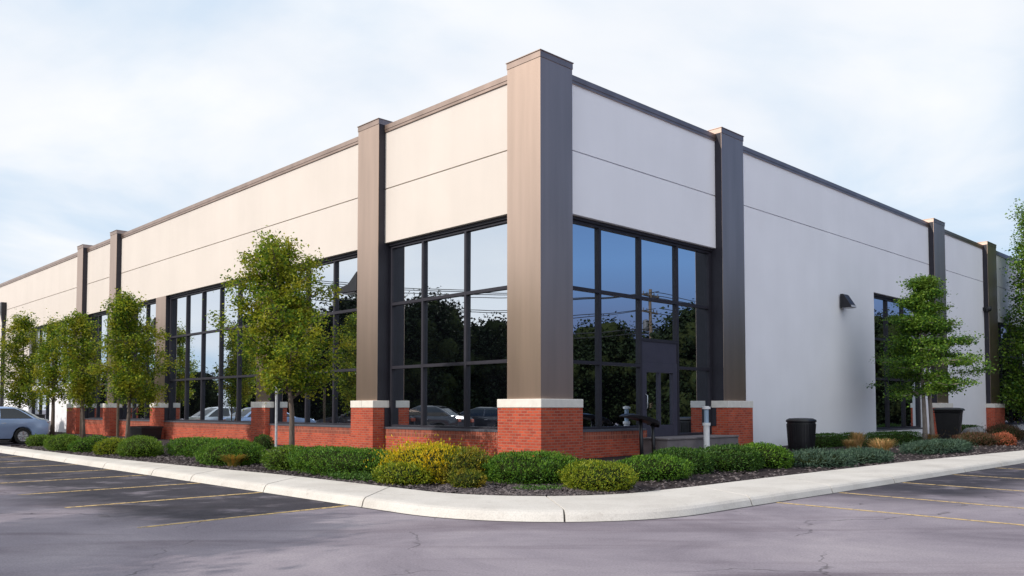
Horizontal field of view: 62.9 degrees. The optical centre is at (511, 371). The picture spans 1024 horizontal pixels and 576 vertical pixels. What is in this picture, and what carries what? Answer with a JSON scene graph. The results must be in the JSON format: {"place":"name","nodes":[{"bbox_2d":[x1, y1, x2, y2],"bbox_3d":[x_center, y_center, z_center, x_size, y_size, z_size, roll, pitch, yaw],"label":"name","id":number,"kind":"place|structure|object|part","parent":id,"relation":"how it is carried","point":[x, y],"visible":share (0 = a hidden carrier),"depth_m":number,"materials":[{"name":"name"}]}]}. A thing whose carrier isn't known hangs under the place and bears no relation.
{"place":"outdoors","nodes":[
{"label":"outdoors","id":0,"kind":"place"},
{"bbox_2d":[0,441,1023,575],"bbox_3d":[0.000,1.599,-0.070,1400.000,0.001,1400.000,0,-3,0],"label":"parking lot","id":1,"kind":"structure","parent":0,"point":[45,533],"depth_m":10.40,"materials":[{"name":"grey asphalt"}]},
{"bbox_2d":[0,406,48,443],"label":"parked car","id":2,"kind":"object","parent":1,"relation":"on","point":[17,425],"visible":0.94,"depth_m":36.62,"materials":[{"name":"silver metal"}]},
{"bbox_3d":[-21.712,1.857,36.661,1.268,0.448,0.171,2,-3,-40],"label":"side window","id":3,"kind":"part","parent":2,"relation":"part of","materials":[{"name":"grey glass"}]},
{"bbox_2d":[8,406,50,433],"bbox_3d":[-24.445,2.476,39.034,4.863,1.658,2.080,2,-3,-40],"label":"parked car","id":4,"kind":"object","parent":1,"relation":"on","point":[35,416],"visible":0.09,"depth_m":39.60,"materials":[{"name":"paint"}]},
{"bbox_2d":[9,475,139,482],"bbox_3d":[-9.891,2.412,18.662,3.430,0.001,0.110,2,-4,-45],"label":"parking line","id":5,"kind":"object","parent":1,"relation":"on","point":[79,478],"visible":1,"depth_m":18.87,"materials":[{"name":"yellow paint"}]},
{"bbox_2d":[21,483,193,494],"bbox_3d":[-7.843,2.320,16.553,3.430,0.001,0.110,2,-4,-45],"label":"parking line","id":6,"kind":"object","parent":1,"relation":"on","point":[110,488],"visible":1,"depth_m":16.53,"materials":[{"name":"yellow paint"}]},
{"bbox_2d":[65,492,260,507],"bbox_3d":[-5.935,2.235,14.589,3.430,0.001,0.110,2,-4,-45],"label":"parking line","id":7,"kind":"object","parent":1,"relation":"on","point":[159,500],"visible":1,"depth_m":14.40,"materials":[{"name":"yellow paint"}]},
{"bbox_2d":[143,505,348,526],"bbox_3d":[-3.822,2.139,12.413,0.110,0.001,3.437,-2,-3,42],"label":"parking line","id":8,"kind":"object","parent":1,"relation":"on","point":[239,516],"visible":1,"depth_m":12.28,"materials":[{"name":"yellow paint"}]},
{"bbox_2d":[0,49,1023,458],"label":"office building","id":9,"kind":"structure","parent":1,"relation":"on","point":[540,249],"depth_m":26.81,"materials":[{"name":"white concrete"}]},
{"bbox_2d":[0,302,6,405],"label":"downspout","id":10,"kind":"object","parent":9,"relation":"attached to","point":[3,308],"visible":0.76,"depth_m":59.12,"materials":[{"name":"black paint"}]},
{"bbox_2d":[31,391,49,419],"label":"window","id":11,"kind":"structure","parent":9,"relation":"in","point":[44,411],"depth_m":53.37,"materials":[{"name":"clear glass"}]},
{"bbox_2d":[32,321,73,386],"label":"window","id":12,"kind":"structure","parent":9,"relation":"in","point":[38,328],"depth_m":53.84,"materials":[{"name":"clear glass"}]},
{"bbox_2d":[85,311,108,419],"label":"window","id":13,"kind":"structure","parent":9,"relation":"in","point":[97,413],"depth_m":45.75,"materials":[{"name":"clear glass"}]},
{"bbox_2d":[119,299,155,420],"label":"window","id":14,"kind":"structure","parent":9,"relation":"in","point":[151,304],"depth_m":41.24,"materials":[{"name":"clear glass"}]},
{"bbox_2d":[164,276,256,424],"bbox_3d":[-12.868,-0.717,35.641,0.330,5.852,8.904,2,-3,-44],"label":"window","id":15,"kind":"structure","parent":9,"relation":"in","point":[211,385],"depth_m":36.04,"materials":[{"name":"black glass"}]},
{"bbox_2d":[269,251,356,427],"bbox_3d":[-6.883,-0.986,29.478,0.330,5.852,6.194,2,-3,-44],"label":"window","id":16,"kind":"structure","parent":9,"relation":"in","point":[333,411],"depth_m":28.82,"materials":[{"name":"black glass"}]},
{"bbox_2d":[338,272,356,294],"bbox_3d":[-5.254,-2.883,27.600,0.400,0.659,1.120,2,-3,-44],"label":"wall lamp","id":17,"kind":"object","parent":9,"relation":"attached to","point":[350,288],"visible":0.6,"depth_m":27.33,"materials":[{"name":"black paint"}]},
{"bbox_2d":[384,216,506,431],"bbox_3d":[-1.883,-1.211,24.330,0.330,5.852,5.854,2,-3,-44],"label":"window","id":18,"kind":"structure","parent":9,"relation":"in","point":[448,288],"depth_m":24.43,"materials":[{"name":"black glass"}]},
{"bbox_2d":[573,216,711,435],"bbox_3d":[3.936,-1.090,24.739,7.274,6.057,0.330,2,-3,-44],"label":"entrance window","id":19,"kind":"structure","parent":9,"relation":"in","point":[639,297],"depth_m":24.57,"materials":[{"name":"black glass"}]},
{"bbox_2d":[642,362,677,436],"bbox_3d":[4.466,0.856,25.256,1.784,2.222,0.184,2,-3,-44],"label":"door","id":20,"kind":"structure","parent":9,"relation":"in","point":[659,380],"depth_m":25.30,"materials":[{"name":"black glass"}]},
{"bbox_2d":[840,294,855,308],"bbox_3d":[13.443,-2.804,33.491,0.480,0.575,0.507,2,-3,-44],"label":"wall lamp","id":21,"kind":"object","parent":9,"relation":"attached to","point":[846,302],"visible":1,"depth_m":33.37,"materials":[{"name":"black metal"}]},
{"bbox_2d":[874,293,922,430],"bbox_3d":[17.404,-0.330,37.785,5.544,5.939,0.330,2,-3,-44],"label":"window","id":22,"kind":"structure","parent":9,"relation":"in","point":[906,414],"depth_m":37.26,"materials":[{"name":"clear glass"}]},
{"bbox_2d":[983,306,991,311],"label":"security camera","id":23,"kind":"object","parent":9,"relation":"attached to","point":[987,308],"visible":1,"depth_m":45.68,"materials":[{"name":"black paint"}]},
{"bbox_2d":[998,323,1023,424],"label":"window","id":24,"kind":"structure","parent":9,"relation":"in","point":[1013,420],"depth_m":49.43,"materials":[{"name":"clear glass"}]},
{"bbox_2d":[3,453,1022,521],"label":"kerb joint seal","id":25,"kind":"object","parent":1,"relation":"on","point":[520,521],"visible":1,"depth_m":14.41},
{"bbox_2d":[11,430,1023,496],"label":"planting bed","id":26,"kind":"object","parent":1,"relation":"on","point":[696,480],"visible":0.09,"depth_m":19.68,"materials":[{"name":"brown wood"}]},
{"bbox_2d":[0,307,47,413],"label":"street tree","id":27,"kind":"object","parent":26,"relation":"on","point":[21,326],"visible":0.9,"depth_m":45.79,"materials":[{"name":"green plant"}]},
{"bbox_2d":[25,433,50,445],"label":"shrub","id":28,"kind":"object","parent":26,"relation":"on","point":[36,440],"visible":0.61,"depth_m":30.77,"materials":[{"name":"green plant"}]},
{"bbox_2d":[25,308,84,434],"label":"street tree","id":29,"kind":"object","parent":26,"relation":"on","point":[50,378],"visible":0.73,"depth_m":41.22,"materials":[{"name":"green plant"}]},
{"bbox_2d":[42,433,81,450],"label":"shrub","id":30,"kind":"object","parent":26,"relation":"on","point":[59,442],"visible":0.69,"depth_m":27.80,"materials":[{"name":"green plant"}]},
{"bbox_2d":[40,308,108,437],"bbox_3d":[-18.975,0.150,36.801,2.929,5.820,2.965,0,-3,0],"label":"street tree","id":31,"kind":"object","parent":26,"relation":"on","point":[79,385],"visible":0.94,"depth_m":36.57,"materials":[{"name":"green plant"}]},
{"bbox_2d":[80,406,81,436],"bbox_3d":[-19.117,1.960,37.091,0.081,2.220,0.081,1,-3,-22],"label":"tree stake","id":32,"kind":"object","parent":26,"relation":"on","point":[80,422],"visible":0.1,"depth_m":37.05,"materials":[{"name":"brown wood"}]},
{"bbox_2d":[67,434,108,452],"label":"shrub","id":33,"kind":"object","parent":26,"relation":"on","point":[83,444],"visible":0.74,"depth_m":26.80,"materials":[{"name":"green plant"}]},
{"bbox_2d":[92,436,123,454],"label":"shrub","id":34,"kind":"object","parent":26,"relation":"on","point":[107,446],"visible":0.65,"depth_m":25.51,"materials":[{"name":"green plant"}]},
{"bbox_2d":[116,397,119,437],"bbox_3d":[-14.749,1.657,31.304,0.116,2.320,0.116,-1,-3,22],"label":"tree stake","id":35,"kind":"object","parent":26,"relation":"on","point":[117,425],"visible":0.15,"depth_m":31.26,"materials":[{"name":"brown wood"}]},
{"bbox_2d":[79,288,181,438],"bbox_3d":[-13.462,-0.148,29.756,3.137,5.800,2.729,0,-3,0],"label":"street tree","id":36,"kind":"object","parent":26,"relation":"on","point":[129,378],"visible":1,"depth_m":29.48,"materials":[{"name":"green plant"}]},
{"bbox_2d":[115,434,165,456],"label":"shrub","id":37,"kind":"object","parent":26,"relation":"on","point":[131,446],"visible":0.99,"depth_m":24.19,"materials":[{"name":"green plant"}]},
{"bbox_2d":[130,426,163,439],"bbox_3d":[-16.799,2.825,38.328,1.000,0.600,1.680,2,-3,-44],"label":"planter box","id":38,"kind":"object","parent":26,"relation":"on","point":[153,431],"visible":0.82,"depth_m":37.88,"materials":[{"name":"black plastic"}]},
{"bbox_2d":[165,436,250,457],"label":"hedge","id":39,"kind":"object","parent":26,"relation":"on","point":[185,447],"visible":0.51,"depth_m":24.10,"materials":[{"name":"green plant"}]},
{"bbox_2d":[192,437,267,465],"bbox_3d":[-7.212,2.040,21.330,1.765,0.737,2.530,2,-3,-44],"label":"shrub","id":40,"kind":"object","parent":26,"relation":"on","point":[231,446],"visible":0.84,"depth_m":20.78,"materials":[{"name":"green plant"}]},
{"bbox_2d":[220,454,249,466],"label":"ornamental grass","id":41,"kind":"object","parent":26,"relation":"on","point":[233,462],"depth_m":20.25,"materials":[{"name":"brown plant"}]},
{"bbox_2d":[252,433,274,448],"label":"shrub","id":42,"kind":"object","parent":26,"relation":"on","point":[265,441],"visible":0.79,"depth_m":27.69,"materials":[{"name":"green plant"}]},
{"bbox_2d":[275,386,277,449],"bbox_3d":[-6.226,1.030,22.107,0.081,2.770,0.081,-1,-3,22],"label":"tree stake","id":43,"kind":"object","parent":26,"relation":"on","point":[276,413],"visible":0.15,"depth_m":22.08,"materials":[{"name":"metal"}]},
{"bbox_2d":[202,225,359,447],"bbox_3d":[-5.935,-0.656,21.016,3.707,6.053,3.632,0,-3,0],"label":"street tree","id":44,"kind":"object","parent":26,"relation":"on","point":[282,359],"visible":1,"depth_m":20.97,"materials":[{"name":"green plant"}]},
{"bbox_2d":[259,445,307,470],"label":"shrub","id":45,"kind":"object","parent":26,"relation":"on","point":[276,460],"visible":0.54,"depth_m":19.08,"materials":[{"name":"green plant"}]},
{"bbox_2d":[282,444,397,476],"bbox_3d":[-3.732,1.946,18.352,1.897,0.671,3.642,2,-3,-44],"label":"hedge","id":46,"kind":"object","parent":26,"relation":"on","point":[328,459],"visible":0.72,"depth_m":17.62,"materials":[{"name":"green plant"}]},
{"bbox_2d":[320,470,380,481],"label":"ground cover","id":47,"kind":"object","parent":26,"relation":"on","point":[363,476],"visible":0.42,"depth_m":16.68,"materials":[{"name":"green plant"}]},
{"bbox_2d":[370,461,439,485],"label":"shrub","id":48,"kind":"object","parent":26,"relation":"on","point":[392,473],"visible":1,"depth_m":15.52,"materials":[{"name":"green plant"}]},
{"bbox_2d":[363,432,487,483],"bbox_3d":[-1.632,1.681,16.379,1.989,1.021,3.052,2,-3,-44],"label":"shrub","id":49,"kind":"object","parent":26,"relation":"on","point":[416,453],"visible":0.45,"depth_m":15.88,"materials":[{"name":"yellow plant"}]},
{"bbox_2d":[421,442,496,484],"bbox_3d":[-1.035,1.768,16.024,1.561,0.826,1.802,0,-3,3],"label":"shrub","id":50,"kind":"object","parent":26,"relation":"on","point":[469,460],"visible":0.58,"depth_m":15.55,"materials":[{"name":"green plant"}]},
{"bbox_2d":[442,466,491,488],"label":"shrub","id":51,"kind":"object","parent":26,"relation":"on","point":[467,478],"visible":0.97,"depth_m":14.77,"materials":[{"name":"green plant"}]},
{"bbox_2d":[480,449,584,484],"bbox_3d":[0.383,1.817,15.822,2.242,0.695,1.858,0,-3,-3],"label":"shrub","id":52,"kind":"object","parent":26,"relation":"on","point":[527,467],"visible":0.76,"depth_m":15.26,"materials":[{"name":"green plant"}]},
{"bbox_2d":[511,484,565,490],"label":"ground cover","id":53,"kind":"object","parent":26,"relation":"on","point":[542,487],"visible":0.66,"depth_m":14.56,"materials":[{"name":"green plant"}]},
{"bbox_2d":[556,458,639,491],"bbox_3d":[1.526,1.824,14.682,1.458,0.588,1.506,0,-3,-6],"label":"shrub","id":54,"kind":"object","parent":26,"relation":"on","point":[592,474],"visible":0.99,"depth_m":14.36,"materials":[{"name":"green plant"}]},
{"bbox_2d":[619,414,659,454],"bbox_3d":[3.507,1.843,23.155,1.540,1.345,0.489,2,-3,-44],"label":"handrail","id":55,"kind":"object","parent":26,"relation":"on","point":[653,423],"visible":0.91,"depth_m":23.20,"materials":[{"name":"black metal"}]},
{"bbox_2d":[611,453,696,481],"bbox_3d":[2.793,1.924,16.796,2.107,0.590,1.759,2,-3,-44],"label":"shrub","id":56,"kind":"object","parent":26,"relation":"on","point":[653,467],"visible":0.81,"depth_m":16.29,"materials":[{"name":"green plant"}]},
{"bbox_2d":[647,446,715,474],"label":"shrub","id":57,"kind":"object","parent":26,"relation":"on","point":[698,460],"visible":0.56,"depth_m":17.95,"materials":[{"name":"green plant"}]},
{"bbox_2d":[702,406,710,450],"bbox_3d":[5.698,1.796,24.448,0.280,1.545,0.240,2,-3,-44],"label":"standpipe","id":58,"kind":"object","parent":26,"relation":"on","point":[706,424],"visible":0.92,"depth_m":24.38,"materials":[{"name":"white metal"}]},
{"bbox_2d":[696,443,765,471],"bbox_3d":[4.858,1.965,19.082,2.091,0.707,1.581,1,-3,-22],"label":"shrub","id":59,"kind":"object","parent":26,"relation":"on","point":[726,457],"visible":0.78,"depth_m":18.63,"materials":[{"name":"green plant"}]},
{"bbox_2d":[742,441,794,468],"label":"shrub","id":60,"kind":"object","parent":26,"relation":"on","point":[774,456],"visible":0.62,"depth_m":19.47,"materials":[{"name":"green plant"}]},
{"bbox_2d":[786,418,816,449],"bbox_3d":[9.373,2.062,27.099,0.874,1.085,0.874,2,-3,-44],"label":"trash can","id":61,"kind":"object","parent":26,"relation":"on","point":[801,433],"visible":0.86,"depth_m":26.79,"materials":[{"name":"black plastic"}]},
{"bbox_2d":[785,446,858,467],"bbox_3d":[7.603,2.133,20.795,2.984,0.593,1.911,2,-3,-44],"label":"juniper","id":62,"kind":"object","parent":26,"relation":"on","point":[816,457],"visible":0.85,"depth_m":20.19,"materials":[{"name":"green plant"}]},
{"bbox_2d":[815,432,848,447],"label":"hedge","id":63,"kind":"object","parent":26,"relation":"on","point":[825,440],"visible":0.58,"depth_m":28.80,"materials":[{"name":"green plant"}]},
{"bbox_2d":[841,439,857,448],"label":"ornamental grass","id":64,"kind":"object","parent":26,"relation":"on","point":[851,443],"depth_m":27.54,"materials":[{"name":"brown plant"}]},
{"bbox_2d":[841,432,866,443],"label":"hedge","id":65,"kind":"object","parent":26,"relation":"on","point":[846,434],"visible":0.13,"depth_m":30.46,"materials":[{"name":"green plant"}]},
{"bbox_2d":[849,431,866,447],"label":"ornamental grass","id":66,"kind":"object","parent":26,"relation":"on","point":[858,437],"depth_m":28.16,"materials":[{"name":"beige plant"}]},
{"bbox_2d":[830,445,901,464],"bbox_3d":[9.170,2.222,22.262,4.162,0.558,1.864,2,-3,-44],"label":"juniper","id":67,"kind":"object","parent":26,"relation":"on","point":[870,455],"visible":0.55,"depth_m":21.72,"materials":[{"name":"green plant"}]},
{"bbox_2d":[862,430,925,446],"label":"hedge","id":68,"kind":"object","parent":26,"relation":"on","point":[902,436],"visible":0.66,"depth_m":29.50,"materials":[{"name":"green plant"}]},
{"bbox_2d":[925,434,938,439],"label":"ornamental grass","id":69,"kind":"object","parent":26,"relation":"on","point":[929,436],"depth_m":32.01,"materials":[{"name":"plant"}]},
{"bbox_2d":[866,273,999,439],"bbox_3d":[16.148,-0.479,32.150,4.854,6.667,5.066,-1,-3,21],"label":"street tree","id":70,"kind":"object","parent":26,"relation":"on","point":[924,320],"visible":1,"depth_m":31.93,"materials":[{"name":"green plant"}]},
{"bbox_2d":[893,437,978,455],"bbox_3d":[13.839,2.389,27.085,7.079,0.645,2.031,2,-3,-44],"label":"juniper","id":71,"kind":"object","parent":26,"relation":"on","point":[940,446],"visible":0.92,"depth_m":25.86,"materials":[{"name":"green plant"}]},
{"bbox_2d":[933,408,964,438],"bbox_3d":[17.995,2.224,34.567,1.204,1.428,1.090,-2,-3,34],"label":"trash can","id":72,"kind":"object","parent":26,"relation":"on","point":[948,420],"visible":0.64,"depth_m":34.18,"materials":[{"name":"black plastic"}]},
{"bbox_2d":[961,424,982,431],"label":"hedge","id":73,"kind":"object","parent":26,"relation":"on","point":[964,426],"visible":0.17,"depth_m":38.81,"materials":[{"name":"green plant"}]},
{"bbox_2d":[961,426,988,434],"bbox_3d":[19.333,2.738,34.900,1.118,0.866,0.939,0,-3,0],"label":"boulder","id":74,"kind":"object","parent":26,"relation":"on","point":[973,429],"visible":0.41,"depth_m":34.70,"materials":[{"name":"grey stone"}]},
{"bbox_2d":[941,428,1019,446],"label":"shrub","id":75,"kind":"object","parent":26,"relation":"on","point":[983,438],"visible":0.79,"depth_m":30.39,"materials":[{"name":"brown plant"}]},
{"bbox_2d":[972,416,1023,439],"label":"shrub","id":76,"kind":"object","parent":26,"relation":"on","point":[1000,427],"visible":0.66,"depth_m":34.72,"materials":[{"name":"brown plant"}]},
{"bbox_2d":[992,431,1018,445],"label":"shrub","id":77,"kind":"object","parent":26,"relation":"on","point":[1007,438],"visible":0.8,"depth_m":31.02,"materials":[{"name":"orange plant"}]},
{"bbox_2d":[992,198,1023,422],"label":"street tree","id":78,"kind":"object","parent":26,"relation":"on","point":[1016,390],"visible":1,"depth_m":46.95,"materials":[{"name":"green plant"}]},
{"bbox_2d":[777,502,1023,525],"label":"parking line","id":79,"kind":"object","parent":1,"relation":"on","point":[904,514],"visible":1,"depth_m":12.51,"materials":[{"name":"yellow paint"}]},
{"bbox_2d":[840,492,1023,508],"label":"parking line","id":80,"kind":"object","parent":1,"relation":"on","point":[930,500],"visible":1,"depth_m":14.55,"materials":[{"name":"yellow paint"}]},
{"bbox_2d":[903,482,1018,490],"bbox_3d":[9.946,2.290,15.861,0.110,0.001,5.124,2,-3,-38],"label":"parking line","id":81,"kind":"object","parent":1,"relation":"on","point":[962,486],"visible":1,"depth_m":16.95,"materials":[{"name":"yellow paint"}]},
{"bbox_2d":[0,446,1023,521],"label":"sidewalk","id":82,"kind":"structure","parent":0,"point":[679,502],"depth_m":14.64,"materials":[{"name":"concrete"}]},
{"bbox_2d":[0,0,1023,283],"label":"sky","id":83,"kind":"structure","parent":0,"point":[125,115],"materials":[{"name":"white"}]},
{"bbox_2d":[867,438,898,453],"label":"ornamental grass","id":84,"kind":"object","parent":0,"point":[880,443],"depth_m":24.88,"materials":[{"name":"beige plant"}]}
]}

